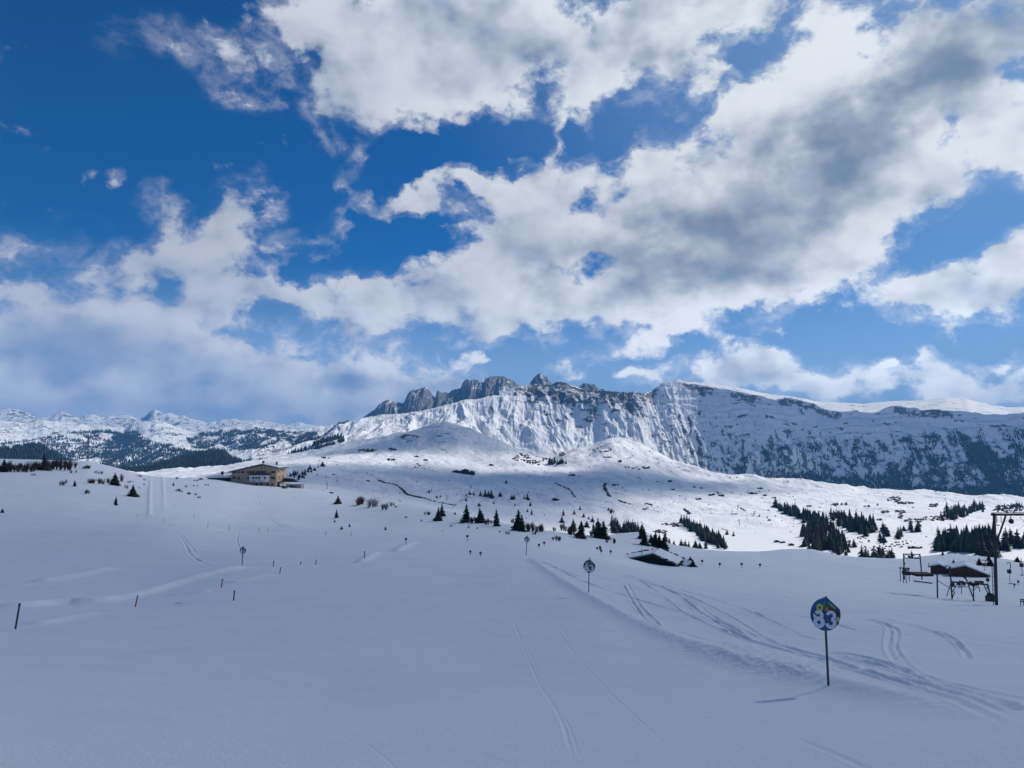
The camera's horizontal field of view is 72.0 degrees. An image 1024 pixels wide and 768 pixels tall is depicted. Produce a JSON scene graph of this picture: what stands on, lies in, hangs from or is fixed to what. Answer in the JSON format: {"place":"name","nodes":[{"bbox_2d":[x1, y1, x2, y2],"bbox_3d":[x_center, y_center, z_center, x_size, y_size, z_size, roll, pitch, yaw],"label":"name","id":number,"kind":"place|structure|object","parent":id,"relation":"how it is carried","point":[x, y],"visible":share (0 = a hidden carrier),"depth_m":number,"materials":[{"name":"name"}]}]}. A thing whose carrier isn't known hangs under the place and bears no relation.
{"place":"outdoors","nodes":[
{"label":"outdoors","id":0,"kind":"place"},
{"bbox_2d":[0,408,314,431],"bbox_3d":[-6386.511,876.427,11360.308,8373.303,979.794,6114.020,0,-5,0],"label":"mountain","id":1,"kind":"structure","parent":0,"point":[121,421],"depth_m":11512.59,"materials":[{"name":"white snow"}]},
{"bbox_2d":[0,420,335,466],"bbox_3d":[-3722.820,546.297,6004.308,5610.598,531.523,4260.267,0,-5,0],"label":"mountain range","id":2,"kind":"structure","parent":0,"point":[153,431],"depth_m":6184.81,"materials":[{"name":"white snow"}]},
{"bbox_2d":[364,373,604,416],"bbox_3d":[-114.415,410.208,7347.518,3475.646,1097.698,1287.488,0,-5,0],"label":"mountain peak","id":3,"kind":"structure","parent":0,"point":[422,399],"depth_m":7283.71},
{"bbox_2d":[0,421,1023,767],"bbox_3d":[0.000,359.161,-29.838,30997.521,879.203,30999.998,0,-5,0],"label":"snow ground","id":4,"kind":"structure","parent":0,"point":[430,643],"depth_m":25.95,"materials":[{"name":"white snow"}]},
{"bbox_2d":[0,459,9,471],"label":"spruce tree","id":5,"kind":"object","parent":4,"relation":"on","point":[4,464],"visible":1,"depth_m":264.23,"materials":[{"name":"green plant"}]},
{"bbox_2d":[9,465,20,471],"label":"bush","id":6,"kind":"object","parent":4,"relation":"on","point":[13,468],"visible":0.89,"depth_m":266.96,"materials":[{"name":"plant"}]},
{"bbox_2d":[14,603,20,628],"bbox_3d":[-18.416,8.800,26.198,0.225,1.266,0.083,0,-5,0],"label":"marker stake","id":7,"kind":"object","parent":4,"relation":"on","point":[18,610],"visible":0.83,"depth_m":26.19,"materials":[{"name":"paint"}]},
{"bbox_2d":[17,464,29,471],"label":"bush","id":8,"kind":"object","parent":4,"relation":"on","point":[24,469],"visible":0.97,"depth_m":270.15,"materials":[{"name":"brown plant"}]},
{"bbox_2d":[24,463,36,471],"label":"bush","id":9,"kind":"object","parent":4,"relation":"on","point":[32,467],"visible":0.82,"depth_m":273.60,"materials":[{"name":"brown plant"}]},
{"bbox_2d":[34,463,46,470],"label":"bush","id":10,"kind":"object","parent":4,"relation":"on","point":[39,466],"visible":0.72,"depth_m":281.19,"materials":[{"name":"brown plant"}]},
{"bbox_2d":[38,454,51,470],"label":"spruce tree","id":11,"kind":"object","parent":4,"relation":"on","point":[45,462],"visible":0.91,"depth_m":283.48,"materials":[{"name":"green plant"}]},
{"bbox_2d":[49,461,63,469],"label":"bush","id":12,"kind":"object","parent":4,"relation":"on","point":[56,465],"visible":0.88,"depth_m":291.29,"materials":[{"name":"plant"}]},
{"bbox_2d":[58,460,72,470],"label":"bush","id":13,"kind":"object","parent":4,"relation":"on","point":[67,466],"visible":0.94,"depth_m":290.96,"materials":[{"name":"black plant"}]},
{"bbox_2d":[62,458,77,467],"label":"bush","id":14,"kind":"object","parent":4,"relation":"on","point":[75,464],"visible":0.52,"depth_m":302.70,"materials":[{"name":"black plant"}]},
{"bbox_2d":[86,436,88,460],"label":"radio mast","id":15,"kind":"object","parent":4,"relation":"on","point":[87,458],"visible":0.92,"depth_m":401.28,"materials":[{"name":"metal"}]},
{"bbox_2d":[88,478,101,483],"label":"bush","id":16,"kind":"object","parent":4,"relation":"on","point":[91,481],"visible":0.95,"depth_m":254.45,"materials":[{"name":"brown plant"}]},
{"bbox_2d":[108,473,120,485],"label":"spruce tree","id":17,"kind":"object","parent":4,"relation":"on","point":[115,481],"visible":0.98,"depth_m":261.48,"materials":[{"name":"green plant"}]},
{"bbox_2d":[127,485,139,496],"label":"spruce tree","id":18,"kind":"object","parent":4,"relation":"on","point":[132,492],"visible":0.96,"depth_m":225.27,"materials":[{"name":"green plant"}]},
{"bbox_2d":[206,471,230,480],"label":"restaurant annex","id":19,"kind":"object","parent":4,"relation":"on","point":[224,477],"visible":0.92,"depth_m":409.12,"materials":[{"name":"white wood"}]},
{"bbox_2d":[240,546,245,564],"bbox_3d":[-22.193,14.390,58.063,0.549,2.106,0.086,0,-5,3],"label":"piste sign","id":20,"kind":"object","parent":4,"relation":"on","point":[242,550],"visible":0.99,"depth_m":58.08,"materials":[{"name":"metal"}]},
{"bbox_2d":[228,461,303,488],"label":"hotel","id":21,"kind":"structure","parent":4,"relation":"on","point":[263,473],"depth_m":407.55,"materials":[{"name":"beige paint"}]},
{"bbox_2d":[289,436,343,453],"bbox_3d":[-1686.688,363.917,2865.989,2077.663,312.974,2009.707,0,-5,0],"label":"hill forest","id":22,"kind":"object","parent":4,"relation":"on","point":[335,441],"visible":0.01,"depth_m":3244.75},
{"bbox_2d":[333,496,341,503],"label":"spruce tree","id":23,"kind":"object","parent":4,"relation":"on","point":[337,501],"visible":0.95,"depth_m":274.81,"materials":[{"name":"green plant"}]},
{"bbox_2d":[355,496,364,504],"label":"bush","id":24,"kind":"object","parent":4,"relation":"on","point":[360,500],"visible":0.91,"depth_m":262.54,"materials":[{"name":"plant"}]},
{"bbox_2d":[366,497,380,507],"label":"bush","id":25,"kind":"object","parent":4,"relation":"on","point":[370,503],"visible":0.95,"depth_m":246.56,"materials":[{"name":"plant"}]},
{"bbox_2d":[380,503,388,509],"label":"bush","id":26,"kind":"object","parent":4,"relation":"on","point":[384,505],"visible":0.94,"depth_m":225.88,"materials":[{"name":"plant"}]},
{"bbox_2d":[433,507,442,520],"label":"spruce tree","id":27,"kind":"object","parent":4,"relation":"on","point":[438,516],"visible":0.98,"depth_m":171.88,"materials":[{"name":"green plant"}]},
{"bbox_2d":[440,504,445,516],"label":"spruce tree","id":28,"kind":"object","parent":4,"relation":"on","point":[442,512],"visible":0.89,"depth_m":184.22,"materials":[{"name":"green plant"}]},
{"bbox_2d":[452,469,474,474],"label":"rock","id":29,"kind":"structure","parent":4,"relation":"on","point":[467,471],"depth_m":1616.41,"materials":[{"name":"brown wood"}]},
{"bbox_2d":[460,504,473,522],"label":"spruce tree","id":30,"kind":"object","parent":4,"relation":"on","point":[466,518],"visible":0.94,"depth_m":164.82,"materials":[{"name":"green plant"}]},
{"bbox_2d":[475,507,484,522],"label":"spruce tree","id":31,"kind":"object","parent":4,"relation":"on","point":[480,518],"visible":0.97,"depth_m":161.83,"materials":[{"name":"green plant"}]},
{"bbox_2d":[484,517,492,524],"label":"bush","id":32,"kind":"object","parent":4,"relation":"on","point":[487,521],"visible":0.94,"depth_m":158.19,"materials":[{"name":"plant"}]},
{"bbox_2d":[492,509,500,526],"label":"spruce tree","id":33,"kind":"object","parent":4,"relation":"on","point":[496,520],"visible":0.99,"depth_m":153.24,"materials":[{"name":"green plant"}]},
{"bbox_2d":[0,420,1023,552],"bbox_3d":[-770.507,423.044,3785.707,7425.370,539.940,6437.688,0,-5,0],"label":"forest","id":34,"kind":"object","parent":4,"relation":"on","point":[964,541],"visible":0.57,"depth_m":3886.64,"materials":[{"name":"green plant"}]},
{"bbox_2d":[509,509,520,530],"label":"spruce tree","id":35,"kind":"object","parent":4,"relation":"on","point":[515,527],"visible":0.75,"depth_m":142.21,"materials":[{"name":"green plant"}]},
{"bbox_2d":[518,515,527,531],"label":"spruce tree","id":36,"kind":"object","parent":4,"relation":"on","point":[522,526],"visible":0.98,"depth_m":135.55,"materials":[{"name":"green plant"}]},
{"bbox_2d":[524,536,529,554],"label":"piste sign","id":37,"kind":"object","parent":4,"relation":"on","point":[527,539],"visible":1,"depth_m":65.96,"materials":[{"name":"paint"}]},
{"bbox_2d":[525,521,539,531],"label":"bush","id":38,"kind":"object","parent":4,"relation":"on","point":[528,528],"visible":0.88,"depth_m":140.90,"materials":[{"name":"plant"}]},
{"bbox_2d":[551,535,560,540],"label":"bush","id":39,"kind":"object","parent":4,"relation":"on","point":[556,539],"visible":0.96,"depth_m":117.66,"materials":[{"name":"plant"}]},
{"bbox_2d":[560,524,567,530],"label":"bush","id":40,"kind":"object","parent":4,"relation":"on","point":[561,526],"visible":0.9,"depth_m":703.53,"materials":[{"name":"plant"}]},
{"bbox_2d":[566,527,575,534],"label":"bush","id":41,"kind":"object","parent":4,"relation":"on","point":[571,530],"visible":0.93,"depth_m":142.19,"materials":[{"name":"plant"}]},
{"bbox_2d":[570,519,576,530],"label":"spruce tree","id":42,"kind":"object","parent":4,"relation":"on","point":[573,524],"visible":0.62,"depth_m":712.62,"materials":[{"name":"green plant"}]},
{"bbox_2d":[573,520,587,538],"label":"spruce tree","id":43,"kind":"object","parent":4,"relation":"on","point":[581,528],"visible":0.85,"depth_m":137.54,"materials":[{"name":"green plant"}]},
{"bbox_2d":[583,557,594,591],"bbox_3d":[3.585,9.093,32.621,0.549,2.084,0.074,0,-5,2],"label":"piste sign","id":44,"kind":"object","parent":4,"relation":"on","point":[589,566],"visible":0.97,"depth_m":32.64,"materials":[{"name":"metal"}]},
{"bbox_2d":[592,518,606,538],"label":"spruce tree","id":45,"kind":"object","parent":4,"relation":"on","point":[597,531],"visible":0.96,"depth_m":144.13,"materials":[{"name":"green plant"}]},
{"bbox_2d":[599,521,611,539],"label":"spruce tree","id":46,"kind":"object","parent":4,"relation":"on","point":[604,528],"visible":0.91,"depth_m":144.02,"materials":[{"name":"green plant"}]},
{"bbox_2d":[610,520,618,533],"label":"spruce tree","id":47,"kind":"object","parent":4,"relation":"on","point":[613,529],"visible":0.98,"depth_m":749.07,"materials":[{"name":"green plant"}]},
{"bbox_2d":[615,520,619,529],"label":"spruce tree","id":48,"kind":"object","parent":4,"relation":"on","point":[617,523],"visible":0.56,"depth_m":775.60,"materials":[{"name":"green plant"}]},
{"bbox_2d":[621,521,626,532],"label":"spruce tree","id":49,"kind":"object","parent":4,"relation":"on","point":[624,528],"visible":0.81,"depth_m":756.35,"materials":[{"name":"green plant"}]},
{"bbox_2d":[638,526,642,538],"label":"spruce tree","id":50,"kind":"object","parent":4,"relation":"on","point":[640,533],"visible":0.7,"depth_m":153.73,"materials":[{"name":"green plant"}]},
{"bbox_2d":[640,528,650,545],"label":"spruce tree","id":51,"kind":"object","parent":4,"relation":"on","point":[644,541],"visible":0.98,"depth_m":143.80,"materials":[{"name":"green plant"}]},
{"bbox_2d":[650,531,658,547],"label":"spruce tree","id":52,"kind":"object","parent":4,"relation":"on","point":[654,542],"visible":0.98,"depth_m":145.65,"materials":[{"name":"green plant"}]},
{"bbox_2d":[625,547,691,566],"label":"barn","id":53,"kind":"structure","parent":4,"relation":"on","point":[661,556],"depth_m":114.98,"materials":[{"name":"black wood"}]},
{"bbox_2d":[657,535,661,547],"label":"spruce tree","id":54,"kind":"object","parent":4,"relation":"on","point":[659,541],"visible":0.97,"depth_m":145.12,"materials":[{"name":"green plant"}]},
{"bbox_2d":[660,536,669,549],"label":"spruce tree","id":55,"kind":"object","parent":4,"relation":"on","point":[664,545],"visible":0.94,"depth_m":144.27,"materials":[{"name":"green plant"}]},
{"bbox_2d":[317,446,1023,550],"bbox_3d":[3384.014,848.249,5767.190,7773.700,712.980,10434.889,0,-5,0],"label":"scrub","id":56,"kind":"object","parent":4,"relation":"on","point":[688,512],"visible":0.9,"depth_m":1249.84,"materials":[{"name":"plant"}]},
{"bbox_2d":[687,522,694,531],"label":"spruce tree","id":57,"kind":"object","parent":4,"relation":"on","point":[691,528],"visible":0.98,"depth_m":831.79,"materials":[{"name":"green plant"}]},
{"bbox_2d":[689,559,697,566],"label":"spruce tree","id":58,"kind":"object","parent":4,"relation":"on","point":[692,564],"visible":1,"depth_m":114.15,"materials":[{"name":"green plant"}]},
{"bbox_2d":[700,532,706,540],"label":"spruce tree","id":59,"kind":"object","parent":4,"relation":"on","point":[703,537],"visible":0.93,"depth_m":715.53,"materials":[{"name":"green plant"}]},
{"bbox_2d":[770,497,777,507],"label":"spruce tree","id":60,"kind":"object","parent":4,"relation":"on","point":[775,504],"visible":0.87,"depth_m":1226.67,"materials":[{"name":"green plant"}]},
{"bbox_2d":[787,506,793,516],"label":"spruce tree","id":61,"kind":"object","parent":4,"relation":"on","point":[790,513],"visible":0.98,"depth_m":989.92,"materials":[{"name":"green plant"}]},
{"bbox_2d":[797,510,801,518],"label":"spruce tree","id":62,"kind":"object","parent":4,"relation":"on","point":[799,515],"visible":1,"depth_m":947.61,"materials":[{"name":"green plant"}]},
{"bbox_2d":[799,536,807,546],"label":"spruce tree","id":63,"kind":"object","parent":4,"relation":"on","point":[804,543],"visible":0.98,"depth_m":664.60,"materials":[{"name":"green plant"}]},
{"bbox_2d":[810,596,840,685],"bbox_3d":[5.816,4.996,13.024,0.549,2.110,0.073,0,-5,1],"label":"piste sign","id":64,"kind":"object","parent":4,"relation":"on","point":[825,614],"visible":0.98,"depth_m":13.05,"materials":[{"name":"blue metal"}]},
{"bbox_2d":[835,545,841,554],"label":"spruce tree","id":65,"kind":"object","parent":4,"relation":"on","point":[838,550],"visible":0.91,"depth_m":598.92,"materials":[{"name":"green plant"}]},
{"bbox_2d":[836,518,841,526],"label":"spruce tree","id":66,"kind":"object","parent":4,"relation":"on","point":[839,523],"visible":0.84,"depth_m":834.09,"materials":[{"name":"green plant"}]},
{"bbox_2d":[842,515,847,527],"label":"spruce tree","id":67,"kind":"object","parent":4,"relation":"on","point":[845,523],"visible":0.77,"depth_m":809.89,"materials":[{"name":"green plant"}]},
{"bbox_2d":[857,544,863,556],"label":"spruce tree","id":68,"kind":"object","parent":4,"relation":"on","point":[861,552],"visible":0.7,"depth_m":573.78,"materials":[{"name":"green plant"}]},
{"bbox_2d":[863,525,869,536],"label":"spruce tree","id":69,"kind":"object","parent":4,"relation":"on","point":[865,532],"visible":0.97,"depth_m":732.37,"materials":[{"name":"green plant"}]},
{"bbox_2d":[868,521,874,532],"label":"spruce tree","id":70,"kind":"object","parent":4,"relation":"on","point":[871,529],"visible":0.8,"depth_m":757.93,"materials":[{"name":"green plant"}]},
{"bbox_2d":[876,545,883,557],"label":"spruce tree","id":71,"kind":"object","parent":4,"relation":"on","point":[879,552],"visible":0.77,"depth_m":570.72,"materials":[{"name":"green plant"}]},
{"bbox_2d":[879,521,885,531],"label":"spruce tree","id":72,"kind":"object","parent":4,"relation":"on","point":[882,526],"visible":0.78,"depth_m":764.55,"materials":[{"name":"green plant"}]},
{"bbox_2d":[881,533,886,542],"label":"spruce tree","id":73,"kind":"object","parent":4,"relation":"on","point":[883,539],"visible":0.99,"depth_m":679.40,"materials":[{"name":"green plant"}]},
{"bbox_2d":[881,524,889,533],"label":"spruce tree","id":74,"kind":"object","parent":4,"relation":"on","point":[885,529],"visible":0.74,"depth_m":749.89,"materials":[{"name":"green plant"}]},
{"bbox_2d":[890,549,894,557],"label":"spruce tree","id":75,"kind":"object","parent":4,"relation":"on","point":[892,553],"visible":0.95,"depth_m":576.31,"materials":[{"name":"green plant"}]},
{"bbox_2d":[908,522,914,532],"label":"spruce tree","id":76,"kind":"object","parent":4,"relation":"on","point":[911,529],"visible":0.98,"depth_m":752.20,"materials":[{"name":"green plant"}]},
{"bbox_2d":[914,521,921,531],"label":"spruce tree","id":77,"kind":"object","parent":4,"relation":"on","point":[918,528],"visible":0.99,"depth_m":753.07,"materials":[{"name":"green plant"}]},
{"bbox_2d":[932,538,937,550],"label":"spruce tree","id":78,"kind":"object","parent":4,"relation":"on","point":[934,546],"visible":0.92,"depth_m":612.15,"materials":[{"name":"green plant"}]},
{"bbox_2d":[928,560,947,572],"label":"lift hut","id":79,"kind":"object","parent":4,"relation":"on","point":[935,566],"visible":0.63,"depth_m":120.09,"materials":[{"name":"red wood"}]},
{"bbox_2d":[941,539,946,551],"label":"spruce tree","id":80,"kind":"object","parent":4,"relation":"on","point":[942,546],"visible":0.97,"depth_m":605.78,"materials":[{"name":"green plant"}]},
{"bbox_2d":[899,553,994,601],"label":"lift station","id":81,"kind":"object","parent":4,"relation":"on","point":[988,596],"visible":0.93,"depth_m":80.32,"materials":[{"name":"metal"}]},
{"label":"haul cable","id":82,"kind":"object","parent":81,"relation":"attached to","visible":0},
{"bbox_2d":[1007,562,1012,583],"bbox_3d":[45.578,17.337,64.528,0.447,1.976,0.220,0,-5,0],"label":"tow bar","id":83,"kind":"object","parent":82,"relation":"hanging from","point":[1009,572],"visible":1,"depth_m":64.49,"materials":[{"name":"metal"}]},
{"bbox_2d":[949,511,955,520],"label":"spruce tree","id":84,"kind":"object","parent":4,"relation":"on","point":[952,517],"visible":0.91,"depth_m":877.88,"materials":[{"name":"green plant"}]},
{"bbox_2d":[946,560,990,576],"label":"lift hut","id":85,"kind":"object","parent":4,"relation":"on","point":[967,569],"visible":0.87,"depth_m":114.70,"materials":[{"name":"red wood"}]},
{"bbox_2d":[974,541,979,554],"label":"spruce tree","id":86,"kind":"object","parent":4,"relation":"on","point":[977,549],"visible":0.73,"depth_m":578.55,"materials":[{"name":"green plant"}]},
{"bbox_2d":[975,559,981,565],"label":"spruce tree","id":87,"kind":"object","parent":4,"relation":"on","point":[979,562],"visible":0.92,"depth_m":135.55,"materials":[{"name":"green plant"}]},
{"bbox_2d":[978,541,988,555],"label":"spruce tree","id":88,"kind":"object","parent":4,"relation":"on","point":[983,551],"visible":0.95,"depth_m":569.57,"materials":[{"name":"green plant"}]},
{"bbox_2d":[986,541,991,554],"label":"spruce tree","id":89,"kind":"object","parent":4,"relation":"on","point":[989,545],"visible":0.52,"depth_m":575.08,"materials":[{"name":"green plant"}]},
{"bbox_2d":[986,558,993,565],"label":"spruce tree","id":90,"kind":"object","parent":4,"relation":"on","point":[989,562],"visible":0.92,"depth_m":134.22,"materials":[{"name":"green plant"}]},
{"bbox_2d":[991,564,994,604],"bbox_3d":[40.656,17.213,59.448,0.250,4.003,0.056,0,-5,0],"label":"ladder","id":91,"kind":"object","parent":4,"relation":"on","point":[992,584],"visible":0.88,"depth_m":59.46,"materials":[{"name":"metal"}]},
{"bbox_2d":[989,542,1002,556],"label":"spruce tree","id":92,"kind":"object","parent":4,"relation":"on","point":[990,551],"visible":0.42,"depth_m":562.32,"materials":[{"name":"green plant"}]},
{"bbox_2d":[1000,526,1008,541],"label":"spruce tree","id":93,"kind":"object","parent":4,"relation":"on","point":[1006,534],"visible":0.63,"depth_m":633.86,"materials":[{"name":"green plant"}]},
{"bbox_2d":[1002,536,1006,550],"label":"spruce tree","id":94,"kind":"object","parent":4,"relation":"on","point":[1004,544],"visible":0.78,"depth_m":598.01,"materials":[{"name":"green plant"}]},
{"bbox_2d":[991,512,1023,604],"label":"lift pylon","id":95,"kind":"object","parent":4,"relation":"on","point":[994,522],"visible":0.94,"depth_m":58.10,"materials":[{"name":"metal"}]},
{"bbox_2d":[1005,539,1010,551],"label":"spruce tree","id":96,"kind":"object","parent":4,"relation":"on","point":[1008,548],"visible":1,"depth_m":591.20,"materials":[{"name":"green plant"}]},
{"bbox_2d":[1008,529,1014,543],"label":"spruce tree","id":97,"kind":"object","parent":4,"relation":"on","point":[1011,540],"visible":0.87,"depth_m":630.08,"materials":[{"name":"green plant"}]},
{"bbox_2d":[1016,537,1021,547],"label":"spruce tree","id":98,"kind":"object","parent":4,"relation":"on","point":[1018,543],"visible":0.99,"depth_m":604.68,"materials":[{"name":"green plant"}]},
{"bbox_2d":[1019,539,1023,548],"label":"spruce tree","id":99,"kind":"object","parent":4,"relation":"on","point":[1021,545],"visible":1,"depth_m":601.96,"materials":[{"name":"green plant"}]},
{"bbox_2d":[0,0,1023,425],"label":"sky","id":100,"kind":"structure","parent":0,"point":[312,212],"materials":[{"name":"blue"}]},
{"bbox_2d":[275,381,1023,494],"bbox_3d":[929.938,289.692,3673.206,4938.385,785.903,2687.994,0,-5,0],"label":"mountain ridge","id":101,"kind":"structure","parent":0,"point":[683,422],"depth_m":4279.81,"materials":[{"name":"white snow"}]},
{"bbox_2d":[673,379,1023,414],"bbox_3d":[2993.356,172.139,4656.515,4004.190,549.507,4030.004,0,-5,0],"label":"mountain plateau","id":102,"kind":"structure","parent":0,"point":[953,404],"depth_m":5217.82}
]}

